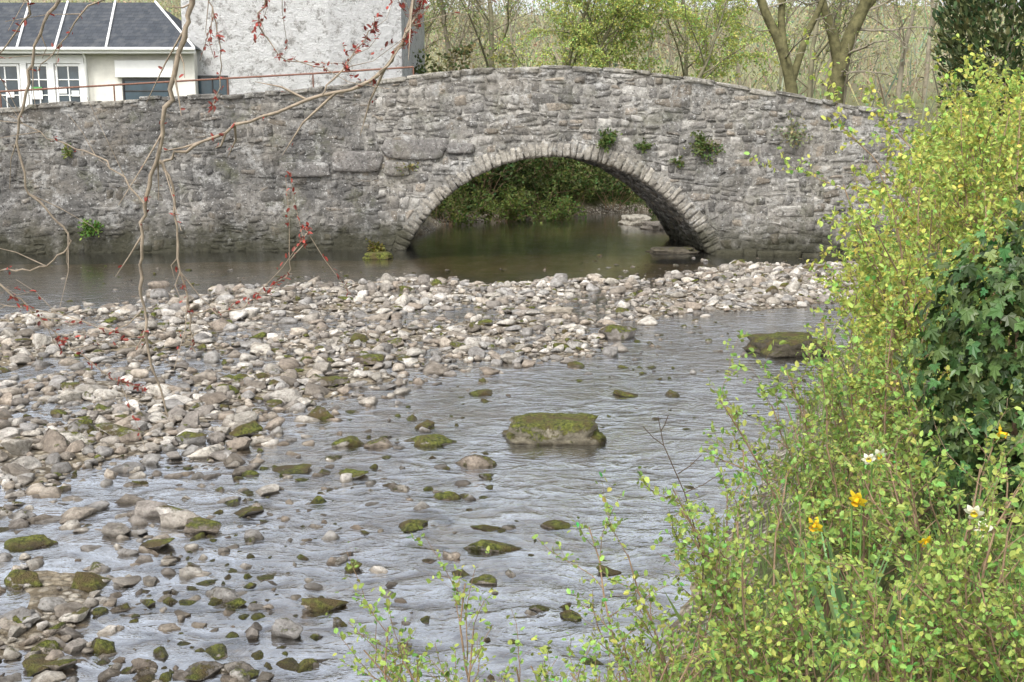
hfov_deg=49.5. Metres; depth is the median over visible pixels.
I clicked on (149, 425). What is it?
river stone
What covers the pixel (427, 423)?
river stone
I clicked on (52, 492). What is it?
river stone
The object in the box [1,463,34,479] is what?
river stone
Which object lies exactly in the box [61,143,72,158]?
wall plant
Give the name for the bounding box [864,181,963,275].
spring shrub
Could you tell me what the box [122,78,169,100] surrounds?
window
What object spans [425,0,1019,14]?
sky
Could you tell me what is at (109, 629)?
river stone
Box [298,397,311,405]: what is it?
river stone
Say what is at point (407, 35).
red budded tree
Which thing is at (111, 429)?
river stone
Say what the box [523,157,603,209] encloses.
bank thicket
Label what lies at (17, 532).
river stone
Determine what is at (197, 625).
river stone
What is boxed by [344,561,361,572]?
river stone
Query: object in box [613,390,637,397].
river stone
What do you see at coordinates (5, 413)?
river stone
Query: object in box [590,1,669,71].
woodland tree
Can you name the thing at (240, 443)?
river stone
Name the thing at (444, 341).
river stone
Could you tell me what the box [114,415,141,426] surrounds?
river stone
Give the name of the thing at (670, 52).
woodland tree
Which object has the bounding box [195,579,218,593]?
river stone
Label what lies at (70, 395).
river stone
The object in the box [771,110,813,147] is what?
wall plant
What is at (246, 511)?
river stone
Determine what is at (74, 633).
river stone
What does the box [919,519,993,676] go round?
daffodil
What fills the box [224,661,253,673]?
river stone
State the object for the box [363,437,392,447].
river stone
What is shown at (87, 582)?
river stone
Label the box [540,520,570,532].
river stone
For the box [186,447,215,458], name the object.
river stone
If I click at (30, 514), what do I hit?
river stone
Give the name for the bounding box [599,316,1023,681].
grass
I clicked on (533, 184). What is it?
bank thicket
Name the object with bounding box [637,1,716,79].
woodland tree
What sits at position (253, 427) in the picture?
river stone
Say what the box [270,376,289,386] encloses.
river stone
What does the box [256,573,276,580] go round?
river stone
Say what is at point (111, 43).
cream building
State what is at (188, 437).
river stone
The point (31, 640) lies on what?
river stone
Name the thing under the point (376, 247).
wall plant
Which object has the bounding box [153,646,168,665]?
river stone
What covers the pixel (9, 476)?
river stone
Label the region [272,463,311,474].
river stone
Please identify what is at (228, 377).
river stone
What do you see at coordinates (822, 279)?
spring shrub
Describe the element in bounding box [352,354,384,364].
river stone
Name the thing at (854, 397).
spring shrub
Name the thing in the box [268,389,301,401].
river stone
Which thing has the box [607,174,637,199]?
bank thicket
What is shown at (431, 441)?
river stone
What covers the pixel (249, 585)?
river stone
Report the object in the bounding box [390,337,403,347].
river stone
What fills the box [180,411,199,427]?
river stone
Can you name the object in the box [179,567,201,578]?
river stone
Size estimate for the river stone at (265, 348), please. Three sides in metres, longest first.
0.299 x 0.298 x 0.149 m
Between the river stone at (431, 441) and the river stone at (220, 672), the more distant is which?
the river stone at (431, 441)
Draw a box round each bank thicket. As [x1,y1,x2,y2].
[412,52,488,74]
[417,48,430,72]
[425,39,515,72]
[430,181,495,225]
[462,157,557,210]
[468,157,591,219]
[470,182,542,222]
[471,171,490,182]
[513,180,587,220]
[516,66,596,171]
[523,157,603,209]
[553,157,653,214]
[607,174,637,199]
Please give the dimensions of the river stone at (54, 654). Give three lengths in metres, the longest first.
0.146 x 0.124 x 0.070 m
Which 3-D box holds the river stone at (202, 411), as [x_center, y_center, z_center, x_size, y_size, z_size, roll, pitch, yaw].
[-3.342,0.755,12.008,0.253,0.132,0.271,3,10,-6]
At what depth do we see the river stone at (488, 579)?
7.51 m
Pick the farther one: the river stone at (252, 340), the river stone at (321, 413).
the river stone at (252, 340)
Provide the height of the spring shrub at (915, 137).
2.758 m
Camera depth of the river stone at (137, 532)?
8.41 m
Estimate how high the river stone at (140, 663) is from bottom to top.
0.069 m
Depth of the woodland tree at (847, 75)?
49.23 m
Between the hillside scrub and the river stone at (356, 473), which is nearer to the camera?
the river stone at (356, 473)
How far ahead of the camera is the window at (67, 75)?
35.10 m
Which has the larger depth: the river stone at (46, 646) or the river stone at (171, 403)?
the river stone at (171, 403)
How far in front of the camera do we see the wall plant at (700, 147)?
27.26 m
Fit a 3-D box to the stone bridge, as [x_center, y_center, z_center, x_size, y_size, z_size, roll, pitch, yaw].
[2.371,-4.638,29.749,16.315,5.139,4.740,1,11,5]
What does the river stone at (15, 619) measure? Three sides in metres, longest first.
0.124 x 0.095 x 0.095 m
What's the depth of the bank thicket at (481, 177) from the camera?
37.13 m
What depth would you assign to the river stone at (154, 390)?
12.82 m
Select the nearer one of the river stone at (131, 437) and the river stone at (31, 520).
the river stone at (31, 520)
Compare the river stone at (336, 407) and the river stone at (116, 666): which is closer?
the river stone at (116, 666)
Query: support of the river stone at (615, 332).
on the ground at (54, 580)
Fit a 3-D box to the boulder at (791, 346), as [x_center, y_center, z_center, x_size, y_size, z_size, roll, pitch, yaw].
[3.813,0.081,15.454,1.067,0.351,0.900,-2,11,-17]
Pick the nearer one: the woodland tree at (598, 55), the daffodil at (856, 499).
the daffodil at (856, 499)
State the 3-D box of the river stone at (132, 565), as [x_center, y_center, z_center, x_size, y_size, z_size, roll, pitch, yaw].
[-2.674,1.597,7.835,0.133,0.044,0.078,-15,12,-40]
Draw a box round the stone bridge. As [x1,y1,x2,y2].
[278,65,927,256]
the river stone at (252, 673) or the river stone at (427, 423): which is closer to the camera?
the river stone at (252, 673)
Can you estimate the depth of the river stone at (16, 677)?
6.19 m
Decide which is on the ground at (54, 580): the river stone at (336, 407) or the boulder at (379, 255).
the river stone at (336, 407)
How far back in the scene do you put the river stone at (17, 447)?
10.32 m
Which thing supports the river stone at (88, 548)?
on the ground at (54, 580)
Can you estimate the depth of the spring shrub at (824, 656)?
3.45 m
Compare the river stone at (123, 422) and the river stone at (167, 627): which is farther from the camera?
the river stone at (123, 422)
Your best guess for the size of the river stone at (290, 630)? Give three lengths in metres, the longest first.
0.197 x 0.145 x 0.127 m
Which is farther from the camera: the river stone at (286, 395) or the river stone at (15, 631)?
the river stone at (286, 395)
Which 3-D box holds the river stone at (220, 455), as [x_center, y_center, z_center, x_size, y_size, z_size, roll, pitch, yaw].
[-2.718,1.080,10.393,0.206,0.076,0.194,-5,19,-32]
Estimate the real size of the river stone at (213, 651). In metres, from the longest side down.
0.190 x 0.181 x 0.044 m
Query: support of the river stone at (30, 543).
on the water
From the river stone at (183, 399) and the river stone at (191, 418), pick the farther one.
the river stone at (183, 399)
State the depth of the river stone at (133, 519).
8.65 m
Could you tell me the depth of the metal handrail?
28.88 m
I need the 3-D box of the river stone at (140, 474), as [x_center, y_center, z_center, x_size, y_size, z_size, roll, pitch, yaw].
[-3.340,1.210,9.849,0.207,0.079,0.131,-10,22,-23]
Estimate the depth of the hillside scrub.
71.79 m
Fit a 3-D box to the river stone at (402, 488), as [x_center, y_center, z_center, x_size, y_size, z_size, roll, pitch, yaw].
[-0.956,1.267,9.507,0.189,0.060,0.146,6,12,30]
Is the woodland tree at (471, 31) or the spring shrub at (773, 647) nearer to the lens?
the spring shrub at (773, 647)
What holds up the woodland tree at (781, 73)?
on the ground at (54, 580)
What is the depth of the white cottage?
35.45 m
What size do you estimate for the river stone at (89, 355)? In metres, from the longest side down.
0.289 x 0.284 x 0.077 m
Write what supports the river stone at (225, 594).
on the ground at (54, 580)
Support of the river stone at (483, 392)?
on the ground at (54, 580)
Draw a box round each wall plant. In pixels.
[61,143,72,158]
[77,218,104,239]
[366,238,385,250]
[395,162,418,175]
[596,127,622,152]
[633,137,654,153]
[668,155,684,167]
[683,130,725,165]
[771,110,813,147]
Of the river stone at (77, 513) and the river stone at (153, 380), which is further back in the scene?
the river stone at (153, 380)
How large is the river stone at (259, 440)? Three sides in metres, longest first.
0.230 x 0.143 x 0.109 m
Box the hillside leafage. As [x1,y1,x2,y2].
[9,0,1022,130]
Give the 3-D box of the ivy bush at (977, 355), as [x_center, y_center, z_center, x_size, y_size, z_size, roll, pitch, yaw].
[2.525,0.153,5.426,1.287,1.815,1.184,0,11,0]
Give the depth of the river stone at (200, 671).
6.25 m
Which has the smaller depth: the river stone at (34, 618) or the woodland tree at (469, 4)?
the river stone at (34, 618)
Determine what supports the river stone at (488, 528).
on the ground at (54, 580)
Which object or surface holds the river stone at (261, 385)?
on the ground at (54, 580)
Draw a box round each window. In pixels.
[0,64,21,107]
[27,64,50,103]
[55,64,82,101]
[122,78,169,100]
[198,75,227,94]
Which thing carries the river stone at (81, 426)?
on the ground at (54, 580)
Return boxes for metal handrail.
[0,66,413,107]
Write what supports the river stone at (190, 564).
on the river stone at (188, 572)
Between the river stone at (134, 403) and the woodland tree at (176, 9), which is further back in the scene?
the woodland tree at (176, 9)
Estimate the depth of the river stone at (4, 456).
10.17 m
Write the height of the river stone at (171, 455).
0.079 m
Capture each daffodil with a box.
[684,517,859,681]
[737,453,905,676]
[771,490,914,677]
[773,448,907,668]
[893,536,956,663]
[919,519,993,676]
[926,505,1018,681]
[936,423,1022,610]
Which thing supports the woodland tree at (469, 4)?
on the ground at (54, 580)
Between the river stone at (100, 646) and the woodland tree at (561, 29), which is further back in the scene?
the woodland tree at (561, 29)
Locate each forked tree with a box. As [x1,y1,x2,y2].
[726,0,850,93]
[786,0,938,103]
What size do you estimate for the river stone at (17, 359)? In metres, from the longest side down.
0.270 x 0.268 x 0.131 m
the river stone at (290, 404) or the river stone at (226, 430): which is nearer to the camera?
the river stone at (226, 430)
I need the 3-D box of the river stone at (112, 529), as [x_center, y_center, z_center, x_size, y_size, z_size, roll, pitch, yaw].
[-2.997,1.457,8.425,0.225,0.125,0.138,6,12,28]
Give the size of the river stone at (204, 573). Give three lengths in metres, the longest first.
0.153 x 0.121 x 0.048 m
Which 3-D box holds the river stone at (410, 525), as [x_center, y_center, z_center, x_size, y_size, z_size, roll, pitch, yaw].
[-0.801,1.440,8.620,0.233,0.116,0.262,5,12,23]
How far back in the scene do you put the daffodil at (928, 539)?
3.88 m
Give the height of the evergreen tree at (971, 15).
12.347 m
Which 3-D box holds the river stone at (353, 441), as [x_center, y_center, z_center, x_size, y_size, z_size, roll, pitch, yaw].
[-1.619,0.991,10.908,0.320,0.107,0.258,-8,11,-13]
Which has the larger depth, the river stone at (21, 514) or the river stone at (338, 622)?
the river stone at (21, 514)
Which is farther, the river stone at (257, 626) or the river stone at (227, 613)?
the river stone at (227, 613)
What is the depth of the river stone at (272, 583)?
7.50 m
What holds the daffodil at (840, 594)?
on the ground at (54, 580)
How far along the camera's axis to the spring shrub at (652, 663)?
4.09 m
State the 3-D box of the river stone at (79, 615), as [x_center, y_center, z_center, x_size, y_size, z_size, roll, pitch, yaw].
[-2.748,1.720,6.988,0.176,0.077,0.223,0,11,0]
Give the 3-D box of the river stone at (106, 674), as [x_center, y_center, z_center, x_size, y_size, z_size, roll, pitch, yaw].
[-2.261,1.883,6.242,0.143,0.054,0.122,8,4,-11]
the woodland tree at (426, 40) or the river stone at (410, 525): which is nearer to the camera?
the river stone at (410, 525)
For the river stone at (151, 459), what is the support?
on the ground at (54, 580)
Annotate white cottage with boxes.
[181,0,424,108]
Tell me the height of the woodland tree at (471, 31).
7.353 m
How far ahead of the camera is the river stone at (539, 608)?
7.10 m
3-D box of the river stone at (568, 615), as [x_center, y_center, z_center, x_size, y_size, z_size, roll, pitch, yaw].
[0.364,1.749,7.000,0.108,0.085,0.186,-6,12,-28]
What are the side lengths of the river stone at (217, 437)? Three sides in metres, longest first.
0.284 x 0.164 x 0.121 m
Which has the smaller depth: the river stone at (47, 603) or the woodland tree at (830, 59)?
the river stone at (47, 603)
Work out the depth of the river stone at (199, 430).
11.15 m
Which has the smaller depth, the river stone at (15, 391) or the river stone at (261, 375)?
the river stone at (15, 391)
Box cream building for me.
[0,0,200,107]
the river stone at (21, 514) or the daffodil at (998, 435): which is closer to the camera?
the daffodil at (998, 435)
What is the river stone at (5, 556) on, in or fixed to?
on the ground at (54, 580)
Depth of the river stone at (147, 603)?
7.18 m
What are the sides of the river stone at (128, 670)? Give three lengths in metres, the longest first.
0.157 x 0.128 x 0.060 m
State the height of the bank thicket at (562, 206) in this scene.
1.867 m
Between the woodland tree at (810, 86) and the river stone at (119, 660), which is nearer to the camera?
the river stone at (119, 660)
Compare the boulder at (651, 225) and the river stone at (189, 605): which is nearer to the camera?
the river stone at (189, 605)
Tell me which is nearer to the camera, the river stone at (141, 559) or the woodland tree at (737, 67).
the river stone at (141, 559)
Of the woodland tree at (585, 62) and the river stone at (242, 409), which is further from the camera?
the woodland tree at (585, 62)
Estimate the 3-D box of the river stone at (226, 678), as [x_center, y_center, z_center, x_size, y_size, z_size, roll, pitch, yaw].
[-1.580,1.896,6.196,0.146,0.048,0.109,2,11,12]
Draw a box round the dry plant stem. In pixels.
[643,415,719,660]
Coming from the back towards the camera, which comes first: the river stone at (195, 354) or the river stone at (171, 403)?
the river stone at (195, 354)
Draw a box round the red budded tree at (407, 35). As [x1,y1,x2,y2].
[0,0,495,448]
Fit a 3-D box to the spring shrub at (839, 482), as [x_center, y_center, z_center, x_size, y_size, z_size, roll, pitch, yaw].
[1.468,0.673,5.279,0.941,1.516,1.023,-10,15,-43]
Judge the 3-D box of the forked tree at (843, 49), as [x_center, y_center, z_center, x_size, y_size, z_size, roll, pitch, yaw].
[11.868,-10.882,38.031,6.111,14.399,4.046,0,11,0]
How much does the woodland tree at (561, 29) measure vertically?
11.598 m
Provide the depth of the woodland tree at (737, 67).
55.71 m
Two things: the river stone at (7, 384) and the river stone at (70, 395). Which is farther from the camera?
the river stone at (7, 384)
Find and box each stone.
[0,382,12,386]
[0,387,22,395]
[0,392,12,403]
[0,408,12,418]
[0,427,23,439]
[0,438,31,455]
[0,451,8,461]
[0,474,14,479]
[0,506,12,515]
[0,527,15,538]
[0,530,25,539]
[0,552,13,562]
[0,607,31,630]
[0,617,27,631]
[0,672,21,681]
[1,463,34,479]
[4,490,25,497]
[4,534,57,553]
[4,569,42,589]
[7,625,25,637]
[8,456,41,469]
[8,509,36,518]
[8,518,28,531]
[9,354,30,364]
[12,501,24,505]
[12,510,27,519]
[12,615,29,623]
[18,635,39,646]
[22,613,40,624]
[22,654,49,676]
[25,483,45,494]
[26,514,52,527]
[30,640,62,653]
[31,670,66,681]
[33,333,50,346]
[34,515,61,525]
[38,597,66,611]
[39,428,67,452]
[39,486,61,497]
[42,658,76,670]
[45,649,64,659]
[46,636,65,648]
[48,375,67,388]
[54,602,90,617]
[56,627,83,638]
[57,389,83,400]
[58,357,79,363]
[58,607,89,622]
[58,655,78,672]
[59,431,87,442]
[59,507,96,523]
[60,382,79,390]
[63,638,87,654]
[64,419,96,433]
[66,676,78,681]
[70,571,113,592]
[76,384,107,393]
[80,545,101,551]
[84,354,95,357]
[84,500,109,510]
[91,606,108,616]
[91,638,119,661]
[92,389,123,399]
[95,422,143,436]
[96,652,118,660]
[97,625,116,635]
[97,668,121,681]
[101,522,130,536]
[104,468,117,478]
[109,603,130,612]
[109,663,126,668]
[110,462,145,473]
[111,657,125,662]
[112,575,141,586]
[113,370,131,375]
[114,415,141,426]
[114,494,145,503]
[115,414,130,417]
[117,548,139,555]
[118,431,141,442]
[118,666,137,679]
[120,374,132,382]
[125,399,140,411]
[126,563,140,568]
[127,510,134,515]
[127,514,147,528]
[127,529,147,535]
[128,471,146,478]
[129,466,141,473]
[130,420,152,428]
[131,481,148,485]
[131,658,157,670]
[132,666,156,680]
[133,421,147,430]
[134,411,150,421]
[134,500,166,517]
[134,674,154,681]
[135,555,154,571]
[137,442,159,452]
[140,538,174,549]
[140,599,155,610]
[142,453,161,464]
[143,575,155,586]
[144,377,164,382]
[146,384,170,396]
[148,281,169,286]
[151,534,170,539]
[153,562,175,567]
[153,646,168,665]
[155,504,189,514]
[155,594,176,607]
[158,623,180,631]
[159,511,200,528]
[159,672,171,681]
[164,394,192,404]
[165,398,183,409]
[166,451,182,459]
[169,364,189,368]
[170,610,190,616]
[172,669,188,680]
[174,431,206,444]
[176,428,203,435]
[178,599,202,611]
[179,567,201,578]
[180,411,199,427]
[184,517,221,533]
[184,661,223,680]
[185,351,203,357]
[185,391,198,399]
[185,562,199,566]
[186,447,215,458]
[191,622,206,627]
[192,371,216,380]
[194,405,214,416]
[195,570,211,576]
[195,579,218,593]
[198,392,227,404]
[202,473,220,483]
[204,643,226,659]
[205,586,246,616]
[206,597,222,607]
[207,431,225,443]
[207,444,224,450]
[210,450,226,460]
[214,427,230,435]
[216,662,230,675]
[217,384,240,393]
[219,608,238,621]
[220,374,233,380]
[220,675,237,681]
[222,598,246,607]
[224,453,245,465]
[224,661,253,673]
[225,437,251,449]
[228,568,237,572]
[229,420,262,437]
[230,668,249,681]
[231,422,248,430]
[232,466,247,475]
[233,373,248,380]
[234,411,257,421]
[234,505,263,520]
[236,406,250,412]
[237,591,247,600]
[241,340,251,347]
[243,582,257,590]
[243,622,264,635]
[244,627,258,645]
[245,338,266,343]
[245,380,265,389]
[246,603,266,613]
[247,669,259,678]
[250,344,270,354]
[250,437,272,446]
[250,650,263,659]
[254,372,268,379]
[255,484,279,495]
[255,671,273,680]
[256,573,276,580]
[264,417,284,428]
[266,399,284,408]
[266,581,279,588]
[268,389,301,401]
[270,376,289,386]
[271,618,302,640]
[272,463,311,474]
[276,657,298,677]
[282,400,300,409]
[297,378,310,384]
[297,658,318,677]
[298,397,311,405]
[301,597,348,617]
[304,383,330,395]
[304,582,322,594]
[307,407,334,419]
[313,362,331,374]
[317,376,349,386]
[328,405,340,410]
[331,435,363,447]
[332,617,347,631]
[338,468,368,478]
[343,358,352,364]
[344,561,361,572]
[347,380,367,386]
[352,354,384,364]
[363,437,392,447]
[369,566,387,579]
[370,372,381,380]
[379,384,396,389]
[385,581,397,586]
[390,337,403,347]
[390,484,409,491]
[393,388,410,395]
[395,519,427,532]
[396,354,421,364]
[396,643,416,653]
[411,419,434,433]
[413,434,456,447]
[420,616,430,623]
[434,491,460,502]
[439,337,450,346]
[442,371,456,376]
[442,550,455,562]
[443,552,460,562]
[451,569,469,579]
[455,455,496,474]
[459,539,527,557]
[468,346,485,357]
[468,389,492,396]
[469,574,496,584]
[470,524,501,531]
[479,367,499,374]
[490,354,502,361]
[500,353,517,362]
[521,359,535,366]
[525,309,539,314]
[529,605,549,611]
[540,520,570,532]
[543,306,574,314]
[559,602,571,608]
[559,610,581,626]
[566,340,588,348]
[585,658,606,669]
[596,565,621,575]
[599,324,636,339]
[602,346,617,357]
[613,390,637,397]
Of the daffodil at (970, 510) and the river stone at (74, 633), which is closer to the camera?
the daffodil at (970, 510)
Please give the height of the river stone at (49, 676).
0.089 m
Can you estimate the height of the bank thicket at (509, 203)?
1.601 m
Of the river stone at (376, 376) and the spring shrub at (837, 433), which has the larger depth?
the river stone at (376, 376)
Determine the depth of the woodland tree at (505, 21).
58.78 m
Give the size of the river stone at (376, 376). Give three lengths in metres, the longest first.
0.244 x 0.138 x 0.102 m
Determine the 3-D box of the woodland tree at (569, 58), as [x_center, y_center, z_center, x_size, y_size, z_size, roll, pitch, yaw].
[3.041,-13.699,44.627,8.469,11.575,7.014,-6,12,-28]
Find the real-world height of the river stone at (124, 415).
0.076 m
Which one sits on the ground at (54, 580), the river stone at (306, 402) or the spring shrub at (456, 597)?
the spring shrub at (456, 597)
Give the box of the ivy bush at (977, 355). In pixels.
[880,186,1023,516]
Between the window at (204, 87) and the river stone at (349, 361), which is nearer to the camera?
the river stone at (349, 361)
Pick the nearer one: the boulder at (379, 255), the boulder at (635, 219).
the boulder at (379, 255)
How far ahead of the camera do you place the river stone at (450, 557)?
7.96 m
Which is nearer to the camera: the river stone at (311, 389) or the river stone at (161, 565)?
the river stone at (161, 565)
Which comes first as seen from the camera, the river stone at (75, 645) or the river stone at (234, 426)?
the river stone at (75, 645)
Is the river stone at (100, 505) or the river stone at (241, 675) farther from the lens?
the river stone at (100, 505)
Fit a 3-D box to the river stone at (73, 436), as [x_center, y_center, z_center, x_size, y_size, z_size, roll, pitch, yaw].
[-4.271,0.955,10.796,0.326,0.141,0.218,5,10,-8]
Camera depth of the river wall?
28.02 m
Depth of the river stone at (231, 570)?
7.73 m
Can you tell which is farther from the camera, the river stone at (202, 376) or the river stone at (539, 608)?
the river stone at (202, 376)
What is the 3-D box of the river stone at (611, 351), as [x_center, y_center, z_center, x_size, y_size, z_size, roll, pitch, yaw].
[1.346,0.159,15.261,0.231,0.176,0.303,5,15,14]
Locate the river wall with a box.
[0,79,379,253]
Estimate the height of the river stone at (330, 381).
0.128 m
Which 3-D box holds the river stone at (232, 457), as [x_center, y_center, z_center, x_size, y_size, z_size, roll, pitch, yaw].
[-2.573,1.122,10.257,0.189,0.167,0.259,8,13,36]
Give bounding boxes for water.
[0,212,878,681]
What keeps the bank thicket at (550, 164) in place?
on the ground at (54, 580)
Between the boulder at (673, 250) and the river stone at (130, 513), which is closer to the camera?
the river stone at (130, 513)
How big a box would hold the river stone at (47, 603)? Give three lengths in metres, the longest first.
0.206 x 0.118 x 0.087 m
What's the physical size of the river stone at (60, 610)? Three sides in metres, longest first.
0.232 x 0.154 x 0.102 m
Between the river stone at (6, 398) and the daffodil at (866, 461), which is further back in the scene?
the river stone at (6, 398)
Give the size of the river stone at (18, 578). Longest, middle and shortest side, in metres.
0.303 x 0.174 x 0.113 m
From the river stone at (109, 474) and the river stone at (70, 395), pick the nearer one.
the river stone at (109, 474)
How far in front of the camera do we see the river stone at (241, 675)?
6.20 m
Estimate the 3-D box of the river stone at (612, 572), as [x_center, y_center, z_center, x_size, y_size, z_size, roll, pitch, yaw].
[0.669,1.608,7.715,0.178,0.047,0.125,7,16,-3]
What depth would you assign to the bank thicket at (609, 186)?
41.49 m
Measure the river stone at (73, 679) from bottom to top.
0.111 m
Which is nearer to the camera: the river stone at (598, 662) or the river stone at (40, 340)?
the river stone at (598, 662)
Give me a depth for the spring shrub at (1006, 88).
12.84 m
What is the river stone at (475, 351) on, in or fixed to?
on the ground at (54, 580)
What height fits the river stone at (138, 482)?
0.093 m
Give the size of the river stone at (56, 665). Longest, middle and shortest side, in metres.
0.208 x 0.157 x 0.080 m
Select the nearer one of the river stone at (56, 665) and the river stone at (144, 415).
the river stone at (56, 665)
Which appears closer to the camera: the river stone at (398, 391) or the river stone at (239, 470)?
the river stone at (239, 470)
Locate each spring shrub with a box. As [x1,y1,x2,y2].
[325,526,765,681]
[335,541,518,681]
[523,585,766,681]
[531,469,787,681]
[531,635,647,681]
[610,632,855,681]
[636,411,859,681]
[678,498,962,681]
[699,263,1021,554]
[706,330,955,622]
[743,94,1023,440]
[789,425,1023,681]
[802,247,994,484]
[802,384,1023,669]
[803,28,1023,364]
[806,208,998,339]
[815,522,1023,681]
[824,175,1003,408]
[861,55,1023,306]
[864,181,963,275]
[880,532,1023,681]
[890,112,992,212]
[912,52,1023,236]
[923,33,1023,246]
[925,67,1022,224]
[981,39,1023,266]
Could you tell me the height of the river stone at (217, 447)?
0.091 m
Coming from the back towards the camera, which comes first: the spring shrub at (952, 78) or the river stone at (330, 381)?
the spring shrub at (952, 78)
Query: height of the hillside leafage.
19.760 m
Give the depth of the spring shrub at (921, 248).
7.44 m
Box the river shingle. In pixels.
[0,254,884,681]
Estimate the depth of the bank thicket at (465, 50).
41.18 m
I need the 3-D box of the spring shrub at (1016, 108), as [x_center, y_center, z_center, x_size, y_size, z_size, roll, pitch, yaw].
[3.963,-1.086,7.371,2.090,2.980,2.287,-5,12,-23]
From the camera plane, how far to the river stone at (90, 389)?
12.91 m
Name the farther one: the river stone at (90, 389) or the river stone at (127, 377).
the river stone at (127, 377)
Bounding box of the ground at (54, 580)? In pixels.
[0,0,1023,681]
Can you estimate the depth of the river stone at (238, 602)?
7.16 m
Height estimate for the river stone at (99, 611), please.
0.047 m
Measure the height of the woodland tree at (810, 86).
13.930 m
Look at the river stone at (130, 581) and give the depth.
7.50 m
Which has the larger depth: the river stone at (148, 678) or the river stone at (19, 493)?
the river stone at (19, 493)
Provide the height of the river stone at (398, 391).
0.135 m
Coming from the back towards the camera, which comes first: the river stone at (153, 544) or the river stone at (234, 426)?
the river stone at (234, 426)
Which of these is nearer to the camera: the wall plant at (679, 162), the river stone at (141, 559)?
the river stone at (141, 559)
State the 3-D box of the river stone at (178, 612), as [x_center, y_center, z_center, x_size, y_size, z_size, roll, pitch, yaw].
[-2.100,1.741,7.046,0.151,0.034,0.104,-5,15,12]
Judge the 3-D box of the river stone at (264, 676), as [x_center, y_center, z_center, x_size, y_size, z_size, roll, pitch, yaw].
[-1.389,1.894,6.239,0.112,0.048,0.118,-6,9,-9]
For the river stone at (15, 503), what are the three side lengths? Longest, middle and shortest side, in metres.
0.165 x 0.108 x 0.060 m
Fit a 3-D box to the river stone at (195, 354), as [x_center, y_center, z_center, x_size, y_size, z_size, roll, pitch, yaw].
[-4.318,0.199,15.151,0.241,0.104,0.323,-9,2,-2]
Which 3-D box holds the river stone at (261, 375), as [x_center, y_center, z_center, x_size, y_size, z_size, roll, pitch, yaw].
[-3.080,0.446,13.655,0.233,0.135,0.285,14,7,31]
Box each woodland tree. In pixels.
[151,0,181,19]
[424,0,459,53]
[424,0,483,55]
[424,0,485,68]
[429,0,531,67]
[435,0,526,67]
[435,0,539,70]
[436,0,525,68]
[466,0,535,67]
[474,0,700,71]
[513,0,651,72]
[522,0,714,73]
[529,0,587,66]
[547,0,619,64]
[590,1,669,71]
[637,0,716,76]
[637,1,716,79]
[643,1,693,74]
[661,0,790,85]
[673,0,748,85]
[768,0,919,97]
[771,0,837,90]
[811,0,930,110]
[823,0,904,98]
[825,0,896,103]
[921,0,957,103]
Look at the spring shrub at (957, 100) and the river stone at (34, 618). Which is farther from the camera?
the spring shrub at (957, 100)
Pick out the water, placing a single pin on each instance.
(526, 250)
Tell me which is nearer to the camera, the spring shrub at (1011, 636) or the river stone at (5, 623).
the spring shrub at (1011, 636)
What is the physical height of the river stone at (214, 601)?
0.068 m
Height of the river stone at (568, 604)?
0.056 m
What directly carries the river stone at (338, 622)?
on the ground at (54, 580)
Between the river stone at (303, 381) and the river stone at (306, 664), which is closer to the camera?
the river stone at (306, 664)
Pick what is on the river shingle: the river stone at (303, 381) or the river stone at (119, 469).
the river stone at (303, 381)
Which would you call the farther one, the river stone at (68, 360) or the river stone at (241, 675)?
the river stone at (68, 360)
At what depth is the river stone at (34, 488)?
9.40 m
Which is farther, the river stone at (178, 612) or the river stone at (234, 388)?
the river stone at (234, 388)
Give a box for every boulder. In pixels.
[362,252,392,259]
[502,412,606,446]
[618,214,651,224]
[639,221,663,229]
[645,247,699,253]
[742,332,827,357]
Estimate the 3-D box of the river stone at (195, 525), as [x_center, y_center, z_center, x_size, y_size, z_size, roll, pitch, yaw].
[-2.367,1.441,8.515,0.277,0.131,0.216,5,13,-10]
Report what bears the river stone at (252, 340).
on the ground at (54, 580)
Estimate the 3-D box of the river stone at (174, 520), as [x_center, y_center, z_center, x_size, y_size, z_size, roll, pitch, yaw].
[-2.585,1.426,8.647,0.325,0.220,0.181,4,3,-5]
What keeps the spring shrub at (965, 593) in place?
on the ground at (54, 580)
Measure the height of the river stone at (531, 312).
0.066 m
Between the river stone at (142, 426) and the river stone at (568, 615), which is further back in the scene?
the river stone at (142, 426)
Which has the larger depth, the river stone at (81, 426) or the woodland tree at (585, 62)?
the woodland tree at (585, 62)
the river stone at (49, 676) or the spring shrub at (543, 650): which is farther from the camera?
the river stone at (49, 676)
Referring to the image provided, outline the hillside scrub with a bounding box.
[12,0,1023,135]
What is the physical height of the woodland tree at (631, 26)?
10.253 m
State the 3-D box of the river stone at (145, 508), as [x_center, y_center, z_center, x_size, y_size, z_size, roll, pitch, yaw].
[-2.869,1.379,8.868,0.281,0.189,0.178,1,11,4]
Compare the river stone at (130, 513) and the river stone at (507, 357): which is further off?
the river stone at (507, 357)
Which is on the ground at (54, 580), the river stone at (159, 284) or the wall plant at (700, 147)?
the river stone at (159, 284)
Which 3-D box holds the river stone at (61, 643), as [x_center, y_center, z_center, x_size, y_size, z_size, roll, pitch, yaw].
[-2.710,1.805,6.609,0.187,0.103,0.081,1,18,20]
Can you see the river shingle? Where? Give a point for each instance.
(704, 298)
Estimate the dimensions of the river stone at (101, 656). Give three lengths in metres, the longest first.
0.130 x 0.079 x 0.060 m
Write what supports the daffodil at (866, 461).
on the ground at (54, 580)
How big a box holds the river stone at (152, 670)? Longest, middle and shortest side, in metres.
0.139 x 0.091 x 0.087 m
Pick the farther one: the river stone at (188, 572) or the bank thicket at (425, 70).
the bank thicket at (425, 70)
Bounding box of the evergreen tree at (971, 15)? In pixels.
[927,0,1023,127]

